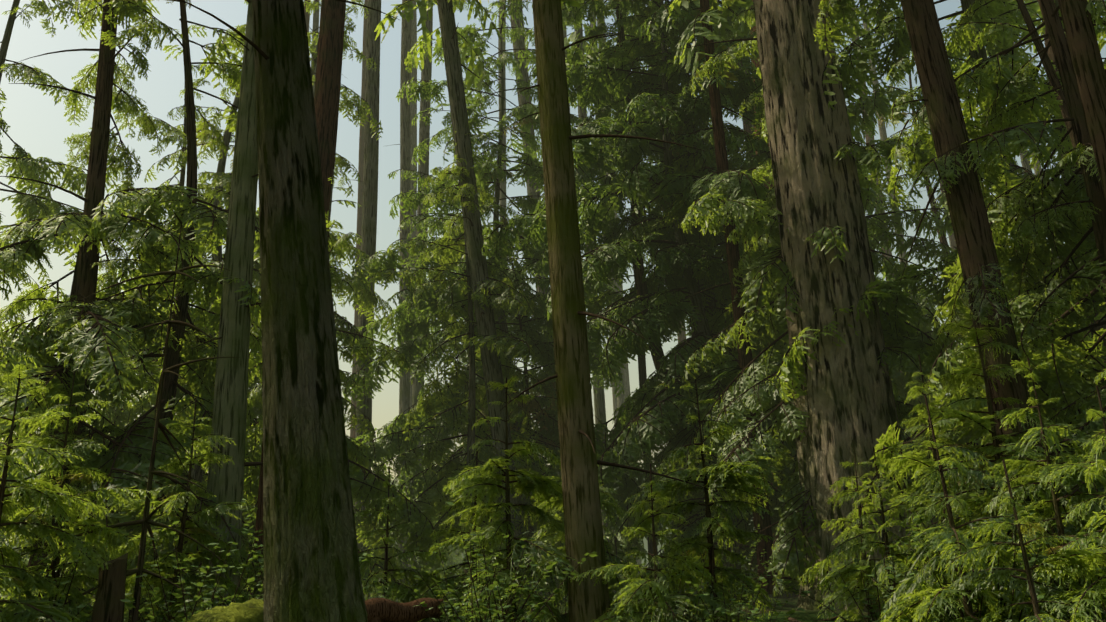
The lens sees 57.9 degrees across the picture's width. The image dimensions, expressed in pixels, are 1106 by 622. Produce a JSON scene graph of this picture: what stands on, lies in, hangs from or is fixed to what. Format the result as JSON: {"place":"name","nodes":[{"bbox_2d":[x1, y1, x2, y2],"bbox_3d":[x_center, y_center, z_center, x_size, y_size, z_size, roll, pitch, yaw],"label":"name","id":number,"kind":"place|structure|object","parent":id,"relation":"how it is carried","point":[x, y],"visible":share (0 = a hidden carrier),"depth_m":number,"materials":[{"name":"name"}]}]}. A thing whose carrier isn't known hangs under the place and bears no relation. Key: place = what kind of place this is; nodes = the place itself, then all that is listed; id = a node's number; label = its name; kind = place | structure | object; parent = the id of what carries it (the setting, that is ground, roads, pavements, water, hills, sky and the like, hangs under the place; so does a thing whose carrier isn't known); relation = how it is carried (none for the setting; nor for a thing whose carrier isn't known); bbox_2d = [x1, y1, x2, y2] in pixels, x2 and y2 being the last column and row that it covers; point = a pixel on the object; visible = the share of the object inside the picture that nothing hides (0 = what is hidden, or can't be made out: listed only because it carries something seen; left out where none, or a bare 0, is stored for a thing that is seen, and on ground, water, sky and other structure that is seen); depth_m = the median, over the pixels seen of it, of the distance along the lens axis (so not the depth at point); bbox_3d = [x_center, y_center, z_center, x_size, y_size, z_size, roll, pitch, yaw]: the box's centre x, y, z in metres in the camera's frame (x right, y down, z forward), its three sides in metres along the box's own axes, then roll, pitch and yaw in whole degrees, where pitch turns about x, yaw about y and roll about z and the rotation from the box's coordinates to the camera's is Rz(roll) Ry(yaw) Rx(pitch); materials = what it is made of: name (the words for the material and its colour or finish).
{"place":"outdoors","nodes":[
{"label":"outdoors","id":0,"kind":"place"},
{"bbox_2d":[0,471,975,621],"bbox_3d":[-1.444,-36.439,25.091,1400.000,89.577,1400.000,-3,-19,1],"label":"ground","id":1,"kind":"structure","parent":0,"point":[805,615],"depth_m":16.95,"materials":[{"name":"brown soil"}]},
{"bbox_2d":[0,322,84,621],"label":"hemlock sapling","id":2,"kind":"object","parent":1,"relation":"on","point":[13,352],"visible":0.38,"depth_m":10.81,"materials":[{"name":"green plant"}]},
{"bbox_2d":[0,363,111,621],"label":"hemlock sapling","id":3,"kind":"object","parent":1,"relation":"on","point":[50,497],"visible":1,"depth_m":9.28,"materials":[{"name":"green plant"}]},
{"bbox_2d":[0,0,118,620],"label":"fir tree","id":4,"kind":"object","parent":1,"relation":"on","point":[86,281],"visible":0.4,"depth_m":16.75,"materials":[{"name":"brown plant"}]},
{"bbox_2d":[0,520,136,621],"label":"shrub","id":5,"kind":"object","parent":1,"relation":"on","point":[81,612],"visible":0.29,"depth_m":9.93,"materials":[{"name":"green plant"}]},
{"bbox_2d":[0,0,141,544],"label":"hemlock tree","id":6,"kind":"object","parent":1,"relation":"on","point":[28,167],"visible":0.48,"depth_m":25.56,"materials":[{"name":"green plant"}]},
{"bbox_2d":[0,371,160,621],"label":"hemlock sapling","id":7,"kind":"object","parent":1,"relation":"on","point":[100,541],"visible":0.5,"depth_m":11.13,"materials":[{"name":"green plant"}]},
{"bbox_2d":[91,553,127,621],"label":"stump","id":8,"kind":"object","parent":1,"relation":"on","point":[109,604],"visible":0.9,"depth_m":9.69,"materials":[{"name":"brown wood"}]},
{"bbox_2d":[2,209,238,621],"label":"dead tree","id":9,"kind":"object","parent":1,"relation":"on","point":[145,522],"visible":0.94,"depth_m":11.63,"materials":[{"name":"brown wood"}]},
{"bbox_2d":[0,0,253,621],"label":"hemlock tree","id":10,"kind":"object","parent":1,"relation":"on","point":[101,336],"visible":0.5,"depth_m":15.50,"materials":[{"name":"green plant"}]},
{"bbox_2d":[0,0,263,621],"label":"hemlock tree","id":11,"kind":"object","parent":1,"relation":"on","point":[136,438],"visible":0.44,"depth_m":16.77,"materials":[{"name":"green plant"}]},
{"bbox_2d":[6,25,257,604],"bbox_3d":[-10.866,-0.086,27.315,7.567,18.502,5.707,-5,-19,8],"label":"hemlock tree","id":12,"kind":"object","parent":1,"relation":"on","point":[172,131],"visible":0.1,"depth_m":27.78,"materials":[{"name":"green plant"}]},
{"bbox_2d":[32,132,262,602],"bbox_3d":[-9.298,0.144,26.191,5.362,17.385,7.111,-18,-25,39],"label":"hemlock tree","id":13,"kind":"object","parent":1,"relation":"on","point":[130,417],"depth_m":24.56,"materials":[{"name":"green plant"}]},
{"bbox_2d":[93,397,257,621],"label":"hemlock sapling","id":14,"kind":"object","parent":1,"relation":"on","point":[159,532],"visible":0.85,"depth_m":12.90,"materials":[{"name":"green plant"}]},
{"bbox_2d":[130,579,223,620],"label":"shrub","id":15,"kind":"object","parent":1,"relation":"on","point":[145,610],"visible":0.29,"depth_m":11.44,"materials":[{"name":"green plant"}]},
{"bbox_2d":[121,520,263,621],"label":"shrub","id":16,"kind":"object","parent":1,"relation":"on","point":[184,616],"visible":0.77,"depth_m":9.92,"materials":[{"name":"green plant"}]},
{"bbox_2d":[76,1,314,620],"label":"hemlock tree","id":17,"kind":"object","parent":1,"relation":"on","point":[220,177],"visible":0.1,"depth_m":23.63,"materials":[{"name":"green plant"}]},
{"bbox_2d":[151,554,263,621],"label":"shrub","id":18,"kind":"object","parent":1,"relation":"on","point":[191,605],"visible":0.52,"depth_m":9.87,"materials":[{"name":"green plant"}]},
{"bbox_2d":[250,441,263,598],"bbox_3d":[-4.986,3.903,16.898,0.212,3.816,0.174,-8,-20,17],"label":"snag stub","id":19,"kind":"object","parent":1,"relation":"on","point":[259,516],"visible":0.21,"depth_m":16.99,"materials":[{"name":"brown wood"}]},
{"bbox_2d":[185,598,367,621],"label":"mossy boulder","id":20,"kind":"object","parent":1,"relation":"on","point":[251,610],"visible":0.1,"depth_m":8.78,"materials":[{"name":"green plant"}]},
{"bbox_2d":[183,499,372,605],"bbox_3d":[-2.686,2.860,10.327,1.894,1.766,1.460,13,-24,-38],"label":"shrub","id":21,"kind":"object","parent":1,"relation":"on","point":[256,556],"visible":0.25,"depth_m":10.19,"materials":[{"name":"green plant"}]},
{"bbox_2d":[179,0,398,621],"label":"fir tree","id":22,"kind":"object","parent":1,"relation":"on","point":[311,567],"visible":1,"depth_m":8.75,"materials":[{"name":"brown plant"}]},
{"bbox_2d":[192,0,386,609],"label":"fir tree","id":23,"kind":"object","parent":1,"relation":"on","point":[225,483],"visible":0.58,"depth_m":15.78,"materials":[{"name":"brown plant"}]},
{"bbox_2d":[175,0,403,595],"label":"hemlock tree","id":24,"kind":"object","parent":1,"relation":"on","point":[368,296],"visible":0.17,"depth_m":29.50,"materials":[{"name":"green plant"}]},
{"bbox_2d":[170,169,447,602],"bbox_3d":[-4.589,2.072,20.376,4.772,10.422,4.926,-12,-21,27],"label":"hemlock tree","id":25,"kind":"object","parent":1,"relation":"on","point":[355,451],"visible":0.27,"depth_m":20.13,"materials":[{"name":"green plant"}]},
{"bbox_2d":[306,0,347,94],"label":"fir tree","id":26,"kind":"object","parent":1,"relation":"on","point":[315,19],"visible":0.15,"depth_m":62.09,"materials":[{"name":"brown plant"}]},
{"bbox_2d":[314,0,345,239],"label":"fir tree","id":27,"kind":"object","parent":1,"relation":"on","point":[329,62],"visible":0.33,"depth_m":23.13,"materials":[{"name":"red plant"}]},
{"bbox_2d":[350,0,367,440],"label":"fir tree","id":28,"kind":"object","parent":1,"relation":"on","point":[360,172],"visible":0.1,"depth_m":84.93,"materials":[{"name":"red plant"}]},
{"bbox_2d":[354,0,380,596],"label":"fir tree","id":29,"kind":"object","parent":1,"relation":"on","point":[370,181],"visible":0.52,"depth_m":36.84,"materials":[{"name":"grey plant"}]},
{"bbox_2d":[362,571,403,600],"bbox_3d":[-2.210,3.721,12.479,1.096,1.186,1.208,-9,-20,18],"label":"shrub","id":30,"kind":"object","parent":1,"relation":"on","point":[366,592],"visible":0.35,"depth_m":12.55,"materials":[{"name":"green plant"}]},
{"bbox_2d":[370,458,406,596],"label":"hemlock tree","id":31,"kind":"object","parent":1,"relation":"on","point":[400,549],"visible":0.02,"depth_m":43.26,"materials":[{"name":"green plant"}]},
{"bbox_2d":[388,1,416,493],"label":"fir tree","id":32,"kind":"object","parent":1,"relation":"on","point":[413,113],"visible":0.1,"depth_m":75.83,"materials":[{"name":"brown plant"}]},
{"bbox_2d":[398,0,411,584],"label":"fir tree","id":33,"kind":"object","parent":1,"relation":"on","point":[405,165],"visible":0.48,"depth_m":50.46,"materials":[{"name":"grey plant"}]},
{"bbox_2d":[354,468,456,621],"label":"hemlock sapling","id":34,"kind":"object","parent":1,"relation":"on","point":[403,594],"visible":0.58,"depth_m":13.83,"materials":[{"name":"green plant"}]},
{"bbox_2d":[407,6,432,592],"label":"fir tree","id":35,"kind":"object","parent":1,"relation":"on","point":[424,130],"visible":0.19,"depth_m":48.63,"materials":[{"name":"brown plant"}]},
{"bbox_2d":[408,438,458,589],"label":"hemlock tree","id":36,"kind":"object","parent":1,"relation":"on","point":[441,574],"visible":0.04,"depth_m":45.22,"materials":[{"name":"green plant"}]},
{"bbox_2d":[356,131,544,593],"bbox_3d":[-2.437,1.281,25.292,4.402,12.862,5.093,-2,-19,0],"label":"hemlock tree","id":37,"kind":"object","parent":1,"relation":"on","point":[510,298],"visible":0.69,"depth_m":25.08,"materials":[{"name":"green plant"}]},
{"bbox_2d":[374,0,531,589],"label":"fir tree","id":38,"kind":"object","parent":1,"relation":"on","point":[478,269],"visible":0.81,"depth_m":26.53,"materials":[{"name":"brown plant"}]},
{"bbox_2d":[355,168,565,591],"bbox_3d":[-2.783,2.010,29.750,7.325,14.558,6.976,4,-20,-17],"label":"hemlock tree","id":39,"kind":"object","parent":1,"relation":"on","point":[387,443],"visible":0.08,"depth_m":29.67,"materials":[{"name":"green plant"}]},
{"bbox_2d":[398,449,530,621],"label":"hemlock sapling","id":40,"kind":"object","parent":1,"relation":"on","point":[451,580],"visible":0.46,"depth_m":13.79,"materials":[{"name":"green plant"}]},
{"bbox_2d":[414,523,540,621],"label":"shrub","id":41,"kind":"object","parent":1,"relation":"on","point":[469,579],"visible":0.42,"depth_m":12.38,"materials":[{"name":"green plant"}]},
{"bbox_2d":[479,0,506,368],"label":"fir tree","id":42,"kind":"object","parent":1,"relation":"on","point":[503,188],"visible":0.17,"depth_m":62.41,"materials":[{"name":"grey plant"}]},
{"bbox_2d":[448,557,547,621],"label":"shrub","id":43,"kind":"object","parent":1,"relation":"on","point":[501,615],"visible":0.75,"depth_m":10.94,"materials":[{"name":"green plant"}]},
{"bbox_2d":[341,0,662,593],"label":"hemlock tree","id":44,"kind":"object","parent":1,"relation":"on","point":[530,168],"visible":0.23,"depth_m":31.20,"materials":[{"name":"green plant"}]},
{"bbox_2d":[411,502,596,621],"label":"shrub","id":45,"kind":"object","parent":1,"relation":"on","point":[495,584],"visible":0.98,"depth_m":10.79,"materials":[{"name":"green plant"}]},
{"bbox_2d":[439,376,623,621],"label":"hemlock sapling","id":46,"kind":"object","parent":1,"relation":"on","point":[479,479],"visible":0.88,"depth_m":13.13,"materials":[{"name":"green plant"}]},
{"bbox_2d":[426,230,643,591],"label":"hemlock tree","id":47,"kind":"object","parent":1,"relation":"on","point":[535,324],"visible":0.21,"depth_m":28.12,"materials":[{"name":"green plant"}]},
{"bbox_2d":[509,1,560,474],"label":"fir tree","id":48,"kind":"object","parent":1,"relation":"on","point":[521,44],"visible":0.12,"depth_m":43.14,"materials":[{"name":"grey plant"}]},
{"bbox_2d":[531,427,640,621],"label":"hemlock sapling","id":49,"kind":"object","parent":1,"relation":"on","point":[556,505],"visible":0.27,"depth_m":14.90,"materials":[{"name":"green plant"}]},
{"bbox_2d":[564,19,610,541],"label":"fir tree","id":50,"kind":"object","parent":1,"relation":"on","point":[599,406],"visible":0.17,"depth_m":39.50,"materials":[{"name":"grey plant"}]},
{"bbox_2d":[462,0,716,621],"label":"fir tree","id":51,"kind":"object","parent":1,"relation":"on","point":[588,600],"visible":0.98,"depth_m":13.30,"materials":[{"name":"brown plant"}]},
{"bbox_2d":[589,8,619,505],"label":"fir tree","id":52,"kind":"object","parent":1,"relation":"on","point":[613,388],"visible":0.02,"depth_m":74.82,"materials":[{"name":"grey plant"}]},
{"bbox_2d":[596,1,632,564],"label":"fir tree","id":53,"kind":"object","parent":1,"relation":"on","point":[620,398],"visible":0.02,"depth_m":70.51,"materials":[{"name":"grey plant"}]},
{"bbox_2d":[602,465,643,588],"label":"sapling","id":54,"kind":"object","parent":1,"relation":"on","point":[623,540],"visible":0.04,"depth_m":36.51,"materials":[{"name":"green plant"}]},
{"bbox_2d":[610,119,641,572],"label":"fir tree","id":55,"kind":"object","parent":1,"relation":"on","point":[627,393],"visible":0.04,"depth_m":80.63,"materials":[{"name":"grey plant"}]},
{"bbox_2d":[596,2,658,563],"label":"fir tree","id":56,"kind":"object","parent":1,"relation":"on","point":[642,369],"visible":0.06,"depth_m":30.63,"materials":[{"name":"brown plant"}]},
{"bbox_2d":[520,0,747,586],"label":"tree","id":57,"kind":"object","parent":1,"relation":"on","point":[674,85],"visible":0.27,"depth_m":27.97,"materials":[{"name":"green plant"}]},
{"bbox_2d":[480,0,798,592],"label":"hemlock tree","id":58,"kind":"object","parent":1,"relation":"on","point":[651,424],"visible":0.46,"depth_m":24.71,"materials":[{"name":"green plant"}]},
{"bbox_2d":[604,537,699,621],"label":"shrub","id":59,"kind":"object","parent":1,"relation":"on","point":[608,560],"visible":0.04,"depth_m":13.87,"materials":[{"name":"green plant"}]},
{"bbox_2d":[570,463,741,621],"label":"hemlock sapling","id":60,"kind":"object","parent":1,"relation":"on","point":[657,586],"visible":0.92,"depth_m":11.81,"materials":[{"name":"green plant"}]},
{"bbox_2d":[541,6,792,584],"bbox_3d":[4.125,-1.970,27.001,7.296,19.668,6.754,6,-21,-22],"label":"hemlock tree","id":61,"kind":"object","parent":1,"relation":"on","point":[700,378],"visible":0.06,"depth_m":25.36,"materials":[{"name":"green plant"}]},
{"bbox_2d":[616,547,738,621],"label":"shrub","id":62,"kind":"object","parent":1,"relation":"on","point":[688,600],"visible":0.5,"depth_m":11.60,"materials":[{"name":"green plant"}]},
{"bbox_2d":[624,379,776,621],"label":"hemlock sapling","id":63,"kind":"object","parent":1,"relation":"on","point":[731,469],"visible":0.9,"depth_m":13.40,"materials":[{"name":"green plant"}]},
{"bbox_2d":[539,0,900,587],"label":"hemlock tree","id":64,"kind":"object","parent":1,"relation":"on","point":[675,255],"visible":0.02,"depth_m":26.65,"materials":[{"name":"green plant"}]},
{"bbox_2d":[666,0,779,594],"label":"fir tree","id":65,"kind":"object","parent":1,"relation":"on","point":[707,14],"visible":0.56,"depth_m":23.81,"materials":[{"name":"red plant"}]},
{"bbox_2d":[651,575,804,621],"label":"shrub","id":66,"kind":"object","parent":1,"relation":"on","point":[763,580],"visible":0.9,"depth_m":11.53,"materials":[{"name":"green plant"}]},
{"bbox_2d":[701,524,776,604],"bbox_3d":[3.218,4.402,17.373,1.484,1.385,1.144,2,-20,-13],"label":"shrub","id":67,"kind":"object","parent":1,"relation":"on","point":[748,573],"visible":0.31,"depth_m":17.23,"materials":[{"name":"green plant"}]},
{"bbox_2d":[730,0,797,581],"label":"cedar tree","id":68,"kind":"object","parent":1,"relation":"on","point":[753,28],"depth_m":34.71,"materials":[{"name":"brown plant"}]},
{"bbox_2d":[679,0,944,614],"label":"fir tree","id":69,"kind":"object","parent":1,"relation":"on","point":[846,403],"visible":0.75,"depth_m":18.55,"materials":[{"name":"brown plant"}]},
{"bbox_2d":[681,0,986,599],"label":"hemlock tree","id":70,"kind":"object","parent":1,"relation":"on","point":[737,397],"visible":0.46,"depth_m":19.14,"materials":[{"name":"green plant"}]},
{"bbox_2d":[659,6,1009,579],"bbox_3d":[6.883,-4.153,26.974,8.427,24.541,9.104,16,-26,-42],"label":"hemlock tree","id":71,"kind":"object","parent":1,"relation":"on","point":[878,100],"visible":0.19,"depth_m":25.75,"materials":[{"name":"green plant"}]},
{"bbox_2d":[781,540,928,621],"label":"shrub","id":72,"kind":"object","parent":1,"relation":"on","point":[873,606],"visible":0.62,"depth_m":11.88,"materials":[{"name":"green plant"}]},
{"bbox_2d":[798,446,926,621],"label":"hemlock sapling","id":73,"kind":"object","parent":1,"relation":"on","point":[856,531],"visible":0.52,"depth_m":14.17,"materials":[{"name":"green plant"}]},
{"bbox_2d":[852,8,901,372],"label":"fir tree","id":74,"kind":"object","parent":1,"relation":"on","point":[868,138],"visible":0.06,"depth_m":75.77,"materials":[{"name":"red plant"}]},
{"bbox_2d":[859,1,911,294],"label":"fir tree","id":75,"kind":"object","parent":1,"relation":"on","point":[883,133],"visible":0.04,"depth_m":63.90,"materials":[{"name":"grey plant"}]},
{"bbox_2d":[813,447,984,621],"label":"hemlock sapling","id":76,"kind":"object","parent":1,"relation":"on","point":[845,574],"visible":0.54,"depth_m":12.85,"materials":[{"name":"green plant"}]},
{"bbox_2d":[854,130,963,524],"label":"hemlock tree","id":77,"kind":"object","parent":1,"relation":"on","point":[887,280],"visible":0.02,"depth_m":33.19,"materials":[{"name":"green plant"}]},
{"bbox_2d":[756,0,1105,605],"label":"hemlock tree","id":78,"kind":"object","parent":1,"relation":"on","point":[899,49],"visible":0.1,"depth_m":19.74,"materials":[{"name":"green plant"}]},
{"bbox_2d":[813,0,1073,585],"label":"fir tree","id":79,"kind":"object","parent":1,"relation":"on","point":[983,281],"visible":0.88,"depth_m":14.51,"materials":[{"name":"brown plant"}]},
{"bbox_2d":[871,355,1023,621],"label":"hemlock sapling","id":80,"kind":"object","parent":1,"relation":"on","point":[903,460],"visible":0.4,"depth_m":14.19,"materials":[{"name":"green plant"}]},
{"bbox_2d":[857,499,1066,621],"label":"shrub","id":81,"kind":"object","parent":1,"relation":"on","point":[938,570],"visible":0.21,"depth_m":9.98,"materials":[{"name":"green plant"}]},
{"bbox_2d":[845,0,1105,611],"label":"hemlock tree","id":82,"kind":"object","parent":1,"relation":"on","point":[1003,96],"visible":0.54,"depth_m":15.10,"materials":[{"name":"green plant"}]},
{"bbox_2d":[869,27,1084,579],"bbox_3d":[11.523,-1.085,28.211,7.924,19.375,5.976,-17,-24,37],"label":"hemlock tree","id":83,"kind":"object","parent":1,"relation":"on","point":[922,299],"visible":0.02,"depth_m":28.86,"materials":[{"name":"green plant"}]},
{"bbox_2d":[883,506,1085,621],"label":"shrub","id":84,"kind":"object","parent":1,"relation":"on","point":[907,618],"visible":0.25,"depth_m":9.72,"materials":[{"name":"green plant"}]},
{"bbox_2d":[904,491,1068,610],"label":"sapling","id":85,"kind":"object","parent":1,"relation":"on","point":[971,512],"visible":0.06,"depth_m":11.83,"materials":[{"name":"green plant"}]},
{"bbox_2d":[881,395,1101,621],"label":"hemlock sapling","id":86,"kind":"object","parent":1,"relation":"on","point":[931,601],"visible":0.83,"depth_m":9.74,"materials":[{"name":"green plant"}]},
{"bbox_2d":[945,0,1043,203],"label":"fir tree","id":87,"kind":"object","parent":1,"relation":"on","point":[1025,163],"depth_m":43.39,"materials":[{"name":"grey plant"}]},
{"bbox_2d":[911,0,1105,506],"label":"hemlock tree","id":88,"kind":"object","parent":1,"relation":"on","point":[971,19],"visible":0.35,"depth_m":16.15,"materials":[{"name":"green plant"}]},
{"bbox_2d":[912,294,1104,621],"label":"hemlock sapling","id":89,"kind":"object","parent":1,"relation":"on","point":[996,437],"visible":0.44,"depth_m":12.69,"materials":[{"name":"green plant"}]},
{"bbox_2d":[944,459,1105,621],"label":"hemlock sapling","id":90,"kind":"object","parent":1,"relation":"on","point":[1070,556],"visible":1,"depth_m":8.62,"materials":[{"name":"green plant"}]},
{"bbox_2d":[967,358,1105,620],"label":"hemlock sapling","id":91,"kind":"object","parent":1,"relation":"on","point":[1054,501],"visible":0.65,"depth_m":10.45,"materials":[{"name":"green plant"}]},
{"bbox_2d":[991,477,1104,619],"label":"shrub","id":92,"kind":"object","parent":1,"relation":"on","point":[1004,540],"visible":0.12,"depth_m":11.11,"materials":[{"name":"green plant"}]},
{"bbox_2d":[1002,490,1105,619],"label":"shrub","id":93,"kind":"object","parent":1,"relation":"on","point":[1080,535],"visible":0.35,"depth_m":9.68,"materials":[{"name":"green plant"}]},
{"bbox_2d":[1033,385,1105,621],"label":"hemlock sapling","id":94,"kind":"object","parent":1,"relation":"on","point":[1084,595],"visible":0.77,"depth_m":8.95,"materials":[{"name":"green plant"}]},
{"bbox_2d":[1041,13,1105,357],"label":"fir tree","id":95,"kind":"object","parent":1,"relation":"on","point":[1050,53],"depth_m":21.46,"materials":[{"name":"green plant"}]},
{"bbox_2d":[1058,0,1105,199],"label":"fir tree","id":96,"kind":"object","parent":1,"relation":"on","point":[1086,57],"visible":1,"depth_m":13.18,"materials":[{"name":"brown plant"}]},
{"bbox_2d":[1070,369,1105,607],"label":"hemlock sapling","id":97,"kind":"object","parent":1,"relation":"on","point":[1102,433],"visible":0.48,"depth_m":10.77,"materials":[{"name":"green plant"}]},
{"bbox_3d":[-1.831,3.505,10.591,0.446,0.813,0.144,-12,-21,26],"label":"fallen log","id":98,"kind":"object","parent":1,"relation":"on","visible":0},
{"bbox_2d":[365,598,442,621],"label":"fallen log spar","id":99,"kind":"object","parent":98,"relation":"on","point":[385,610],"visible":0.79,"depth_m":10.90,"materials":[{"name":"brown wood"}]},
{"bbox_2d":[0,0,1105,479],"label":"sky","id":100,"kind":"structure","parent":0,"point":[40,127],"materials":[{"name":"white"}]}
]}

